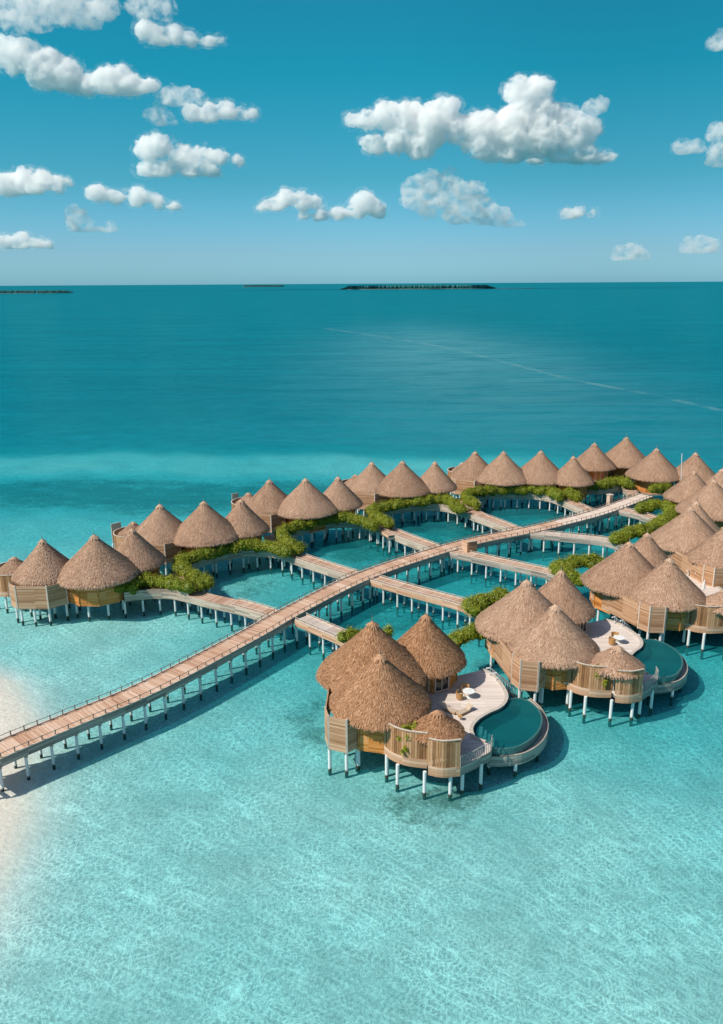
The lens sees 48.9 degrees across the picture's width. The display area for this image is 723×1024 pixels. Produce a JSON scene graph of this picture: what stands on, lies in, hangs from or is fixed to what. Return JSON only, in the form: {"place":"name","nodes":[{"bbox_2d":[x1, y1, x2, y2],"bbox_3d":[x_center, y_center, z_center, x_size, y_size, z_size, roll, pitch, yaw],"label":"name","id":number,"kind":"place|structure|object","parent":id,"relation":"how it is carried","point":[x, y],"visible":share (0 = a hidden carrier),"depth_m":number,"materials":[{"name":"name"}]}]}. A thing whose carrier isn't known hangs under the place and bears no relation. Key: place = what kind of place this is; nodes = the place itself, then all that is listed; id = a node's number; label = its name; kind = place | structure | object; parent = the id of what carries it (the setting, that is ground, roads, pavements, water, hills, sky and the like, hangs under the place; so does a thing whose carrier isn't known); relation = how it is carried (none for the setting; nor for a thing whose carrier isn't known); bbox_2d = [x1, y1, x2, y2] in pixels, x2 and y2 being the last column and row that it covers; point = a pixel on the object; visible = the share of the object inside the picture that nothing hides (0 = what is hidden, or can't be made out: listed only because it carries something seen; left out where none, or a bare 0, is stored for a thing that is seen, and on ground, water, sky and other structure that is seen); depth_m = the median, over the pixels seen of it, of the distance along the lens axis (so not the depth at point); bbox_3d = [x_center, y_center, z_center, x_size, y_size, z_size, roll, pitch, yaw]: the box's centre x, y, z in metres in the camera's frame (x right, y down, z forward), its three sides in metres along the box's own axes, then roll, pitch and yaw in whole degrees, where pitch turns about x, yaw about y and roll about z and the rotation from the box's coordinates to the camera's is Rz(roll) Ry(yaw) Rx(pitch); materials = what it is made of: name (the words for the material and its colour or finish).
{"place":"outdoors","nodes":[
{"label":"outdoors","id":0,"kind":"place"},
{"bbox_2d":[0,445,722,1023],"bbox_3d":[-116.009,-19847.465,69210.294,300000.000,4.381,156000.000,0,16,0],"label":"seabed","id":1,"kind":"structure","parent":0,"point":[230,853],"depth_m":70.62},
{"bbox_2d":[0,282,722,689],"bbox_3d":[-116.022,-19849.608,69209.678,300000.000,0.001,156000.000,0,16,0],"label":"sea water","id":2,"kind":"structure","parent":0,"point":[572,368],"depth_m":441.49,"materials":[{"name":"teal liquid"}]},
{"bbox_2d":[0,290,73,293],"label":"island","id":3,"kind":"structure","parent":2,"relation":"on","point":[32,291],"depth_m":4781.48,"materials":[{"name":"green plant"}]},
{"bbox_2d":[0,523,167,626],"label":"stilt villa","id":4,"kind":"object","parent":2,"relation":"on","point":[94,570],"visible":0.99,"depth_m":112.81,"materials":[{"name":"brown wood"}]},
{"bbox_2d":[166,573,208,616],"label":"entrance path","id":5,"kind":"structure","parent":2,"relation":"on","point":[198,606],"depth_m":117.33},
{"bbox_2d":[111,497,270,576],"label":"stilt villa","id":6,"kind":"object","parent":2,"relation":"on","point":[168,535],"visible":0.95,"depth_m":130.60,"materials":[{"name":"brown wood"}]},
{"bbox_2d":[123,586,277,631],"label":"branch walkway","id":7,"kind":"structure","parent":2,"relation":"on","point":[253,610],"depth_m":112.72,"materials":[{"name":"brown wood"}]},
{"bbox_2d":[111,571,199,594],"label":"hedge","id":8,"kind":"object","parent":7,"relation":"on","point":[179,583],"visible":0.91,"depth_m":114.15,"materials":[{"name":"green plant"}]},
{"bbox_2d":[242,285,284,286],"bbox_3d":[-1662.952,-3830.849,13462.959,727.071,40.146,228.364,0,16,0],"label":"island","id":9,"kind":"structure","parent":2,"relation":"on","point":[263,285],"depth_m":13424.92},
{"bbox_2d":[182,549,358,602],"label":"branch walkway","id":10,"kind":"structure","parent":2,"relation":"on","point":[322,567],"depth_m":128.25,"materials":[{"name":"brown wood"}]},
{"bbox_2d":[170,537,294,591],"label":"hedge","id":11,"kind":"object","parent":10,"relation":"on","point":[182,562],"visible":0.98,"depth_m":126.92,"materials":[{"name":"green plant"}]},
{"bbox_2d":[263,534,299,577],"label":"entrance path","id":12,"kind":"structure","parent":2,"relation":"on","point":[270,537],"depth_m":136.96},
{"bbox_2d":[231,475,362,548],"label":"stilt villa","id":13,"kind":"object","parent":2,"relation":"on","point":[273,506],"visible":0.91,"depth_m":145.91,"materials":[{"name":"brown wood"}]},
{"bbox_2d":[295,612,346,660],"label":"branch walkway","id":14,"kind":"structure","parent":2,"relation":"on","point":[319,628],"depth_m":103.21,"materials":[{"name":"brown wood"}]},
{"bbox_2d":[334,626,362,642],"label":"hedge","id":15,"kind":"object","parent":14,"relation":"on","point":[347,635],"visible":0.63,"depth_m":96.63,"materials":[{"name":"green plant"}]},
{"bbox_2d":[0,491,653,791],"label":"boardwalk","id":16,"kind":"structure","parent":2,"relation":"on","point":[40,736],"depth_m":98.57,"materials":[{"name":"brown wood"}]},
{"bbox_2d":[288,522,438,571],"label":"branch walkway","id":17,"kind":"structure","parent":2,"relation":"on","point":[414,543],"depth_m":141.74,"materials":[{"name":"brown wood"}]},
{"bbox_2d":[272,509,381,554],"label":"hedge","id":18,"kind":"object","parent":17,"relation":"on","point":[282,532],"visible":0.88,"depth_m":141.86,"materials":[{"name":"green plant"}]},
{"bbox_2d":[365,517,397,560],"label":"entrance path","id":19,"kind":"structure","parent":2,"relation":"on","point":[385,533],"depth_m":143.21,"materials":[{"name":"white wood"}]},
{"bbox_2d":[342,457,456,527],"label":"stilt villa","id":20,"kind":"object","parent":2,"relation":"on","point":[372,483],"visible":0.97,"depth_m":159.64,"materials":[{"name":"brown wood"}]},
{"bbox_2d":[369,573,479,646],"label":"branch walkway","id":21,"kind":"structure","parent":2,"relation":"on","point":[427,596],"depth_m":114.74,"materials":[{"name":"brown wood"}]},
{"bbox_2d":[446,621,488,646],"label":"hedge","id":22,"kind":"object","parent":21,"relation":"on","point":[470,632],"visible":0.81,"depth_m":96.82,"materials":[{"name":"green plant"}]},
{"bbox_2d":[459,585,510,617],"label":"hedge","id":23,"kind":"object","parent":21,"relation":"on","point":[474,606],"visible":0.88,"depth_m":106.81,"materials":[{"name":"green plant"}]},
{"bbox_2d":[315,612,548,801],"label":"water villa","id":24,"kind":"object","parent":2,"relation":"on","point":[380,685],"visible":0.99,"depth_m":78.41,"materials":[{"name":"brown wood"}]},
{"bbox_2d":[395,721,411,740],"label":"planter shrub","id":25,"kind":"object","parent":24,"relation":"on","point":[407,727],"visible":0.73,"depth_m":74.64,"materials":[{"name":"green plant"}]},
{"bbox_2d":[399,745,408,755],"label":"planter shrub","id":26,"kind":"object","parent":24,"relation":"attached to","point":[405,749],"visible":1,"depth_m":74.23,"materials":[{"name":"green plant"}]},
{"bbox_2d":[404,721,417,739],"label":"planter shrub","id":27,"kind":"object","parent":24,"relation":"on","point":[412,727],"visible":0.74,"depth_m":74.69,"materials":[{"name":"green plant"}]},
{"bbox_2d":[424,679,429,693],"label":"door","id":28,"kind":"structure","parent":24,"relation":"in","point":[427,688],"depth_m":86.10,"materials":[{"name":"brown wood"}]},
{"bbox_2d":[434,677,449,692],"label":"window","id":29,"kind":"structure","parent":24,"relation":"in","point":[440,685],"depth_m":86.54,"materials":[{"name":"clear glass"}]},
{"bbox_2d":[440,701,457,714],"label":"sun lounger","id":30,"kind":"object","parent":24,"relation":"on","point":[446,707],"visible":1,"depth_m":82.73,"materials":[{"name":"beige fabric"}]},
{"bbox_2d":[456,690,463,699],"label":"wicker chair","id":31,"kind":"object","parent":24,"relation":"on","point":[459,696],"visible":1,"depth_m":84.74,"materials":[{"name":"brown wicker"}]},
{"bbox_2d":[456,703,472,714],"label":"sun lounger","id":32,"kind":"object","parent":24,"relation":"on","point":[467,708],"visible":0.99,"depth_m":82.33,"materials":[{"name":"beige fabric"}]},
{"bbox_2d":[461,683,469,691],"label":"wicker chair","id":33,"kind":"object","parent":24,"relation":"on","point":[464,685],"visible":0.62,"depth_m":86.61,"materials":[{"name":"brown wicker"}]},
{"bbox_2d":[463,688,474,698],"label":"round table","id":34,"kind":"object","parent":24,"relation":"on","point":[468,691],"visible":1,"depth_m":85.40,"materials":[{"name":"white paint"}]},
{"bbox_2d":[340,284,532,289],"bbox_3d":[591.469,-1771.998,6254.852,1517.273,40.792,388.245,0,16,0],"label":"island","id":35,"kind":"structure","parent":2,"relation":"on","point":[381,287],"depth_m":6183.86,"materials":[{"name":"green plant"}]},
{"bbox_2d":[382,503,522,552],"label":"branch walkway","id":36,"kind":"structure","parent":2,"relation":"on","point":[491,522],"depth_m":153.87,"materials":[{"name":"brown wood"}]},
{"bbox_2d":[364,493,467,528],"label":"hedge","id":37,"kind":"object","parent":36,"relation":"on","point":[374,510],"visible":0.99,"depth_m":153.66,"materials":[{"name":"green plant"}]},
{"bbox_2d":[455,498,486,535],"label":"entrance path","id":38,"kind":"structure","parent":2,"relation":"on","point":[479,512],"depth_m":155.03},
{"bbox_2d":[443,546,554,588],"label":"branch walkway","id":39,"kind":"structure","parent":2,"relation":"on","point":[516,567],"depth_m":126.93,"materials":[{"name":"brown wood"}]},
{"bbox_2d":[462,540,476,552],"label":"gate cabin","id":40,"kind":"object","parent":39,"relation":"on","point":[467,546],"visible":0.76,"depth_m":130.86,"materials":[{"name":"brown wood"}]},
{"bbox_2d":[546,551,605,587],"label":"hedge","id":41,"kind":"object","parent":39,"relation":"on","point":[570,564],"visible":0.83,"depth_m":120.77,"materials":[{"name":"green plant"}]},
{"bbox_2d":[447,448,559,514],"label":"stilt villa","id":42,"kind":"object","parent":2,"relation":"on","point":[503,469],"visible":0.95,"depth_m":168.05,"materials":[{"name":"brown wood"}]},
{"bbox_2d":[475,493,596,535],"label":"branch walkway","id":43,"kind":"structure","parent":2,"relation":"on","point":[564,503],"depth_m":166.04,"materials":[{"name":"brown wood"}]},
{"bbox_2d":[460,485,565,510],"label":"hedge","id":44,"kind":"object","parent":43,"relation":"on","point":[468,497],"visible":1,"depth_m":164.60,"materials":[{"name":"green plant"}]},
{"bbox_2d":[555,495,583,529],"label":"entrance path","id":45,"kind":"structure","parent":2,"relation":"on","point":[575,504],"depth_m":161.18,"materials":[{"name":"beige wood"}]},
{"bbox_2d":[527,529,624,560],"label":"branch walkway","id":46,"kind":"structure","parent":2,"relation":"on","point":[559,537],"depth_m":138.72,"materials":[{"name":"brown wood"}]},
{"bbox_2d":[474,566,687,727],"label":"water villa","id":47,"kind":"object","parent":2,"relation":"on","point":[547,635],"visible":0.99,"depth_m":89.90,"materials":[{"name":"brown wood"}]},
{"bbox_2d":[486,639,490,649],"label":"door","id":48,"kind":"structure","parent":47,"relation":"in","point":[488,643],"depth_m":97.20,"materials":[{"name":"wood"}]},
{"bbox_2d":[580,622,586,631],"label":"window","id":49,"kind":"structure","parent":47,"relation":"in","point":[583,626],"depth_m":100.72,"materials":[{"name":"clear glass"}]},
{"bbox_2d":[602,679,608,687],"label":"planter shrub","id":50,"kind":"object","parent":47,"relation":"attached to","point":[605,681],"visible":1,"depth_m":86.17,"materials":[{"name":"green plant"}]},
{"bbox_2d":[609,636,615,644],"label":"wicker chair","id":51,"kind":"object","parent":47,"relation":"on","point":[612,641],"visible":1,"depth_m":97.33,"materials":[{"name":"brown wicker"}]},
{"bbox_2d":[611,632,618,639],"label":"wicker chair","id":52,"kind":"object","parent":47,"relation":"on","point":[613,634],"visible":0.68,"depth_m":99.10,"materials":[{"name":"brown wicker"}]},
{"bbox_2d":[614,635,624,643],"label":"round table","id":53,"kind":"object","parent":47,"relation":"on","point":[619,637],"visible":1,"depth_m":97.95,"materials":[{"name":"white paint"}]},
{"bbox_2d":[556,436,644,513],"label":"stilt villa","id":54,"kind":"object","parent":2,"relation":"on","point":[588,467],"visible":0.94,"depth_m":178.61,"materials":[{"name":"brown wood"}]},
{"bbox_2d":[594,472,600,480],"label":"door","id":55,"kind":"structure","parent":54,"relation":"in","point":[597,476],"depth_m":178.71,"materials":[{"name":"brown wood"}]},
{"bbox_2d":[603,471,607,478],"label":"door","id":56,"kind":"structure","parent":54,"relation":"in","point":[605,474],"depth_m":179.49,"materials":[{"name":"brown wood"}]},
{"bbox_2d":[566,485,638,516],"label":"branch walkway","id":57,"kind":"structure","parent":2,"relation":"on","point":[625,491],"depth_m":170.90,"materials":[{"name":"wood"}]},
{"bbox_2d":[564,476,636,502],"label":"hedge","id":58,"kind":"object","parent":57,"relation":"on","point":[571,493],"visible":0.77,"depth_m":168.82,"materials":[{"name":"green plant"}]},
{"bbox_2d":[606,494,613,504],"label":"pillar","id":59,"kind":"structure","parent":2,"relation":"on","point":[609,498],"depth_m":160.68,"materials":[{"name":"brown wood"}]},
{"bbox_2d":[616,506,656,539],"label":"branch walkway","id":60,"kind":"structure","parent":2,"relation":"on","point":[629,513],"depth_m":152.45,"materials":[{"name":"brown wood"}]},
{"bbox_2d":[607,497,679,544],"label":"hedge","id":61,"kind":"object","parent":60,"relation":"on","point":[626,533],"visible":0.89,"depth_m":140.79,"materials":[{"name":"green plant"}]},
{"bbox_2d":[580,531,722,660],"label":"water villa","id":62,"kind":"object","parent":2,"relation":"on","point":[645,583],"visible":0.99,"depth_m":104.54,"materials":[{"name":"brown wood"}]},
{"bbox_2d":[625,448,714,510],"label":"stilt villa","id":63,"kind":"object","parent":2,"relation":"on","point":[655,466],"visible":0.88,"depth_m":168.94,"materials":[{"name":"brown wood"}]},
{"bbox_2d":[647,482,671,493],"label":"hedge","id":64,"kind":"object","parent":63,"relation":"on","point":[659,488],"visible":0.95,"depth_m":164.96,"materials":[{"name":"green plant"}]},
{"bbox_2d":[650,497,722,588],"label":"water villa","id":65,"kind":"object","parent":2,"relation":"on","point":[690,538],"visible":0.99,"depth_m":123.47,"materials":[{"name":"brown wood"}]},
{"bbox_2d":[662,467,722,528],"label":"stilt villa","id":66,"kind":"object","parent":2,"relation":"on","point":[686,491],"visible":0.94,"depth_m":145.11,"materials":[{"name":"brown wood"}]},
{"bbox_2d":[0,0,722,285],"label":"sky","id":67,"kind":"structure","parent":0,"point":[143,142],"materials":[{"name":"blue"}]},
{"bbox_2d":[382,623,394,636],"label":"hedge","id":68,"kind":"object","parent":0,"point":[388,630],"visible":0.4,"depth_m":97.46,"materials":[{"name":"green plant"}]}
]}

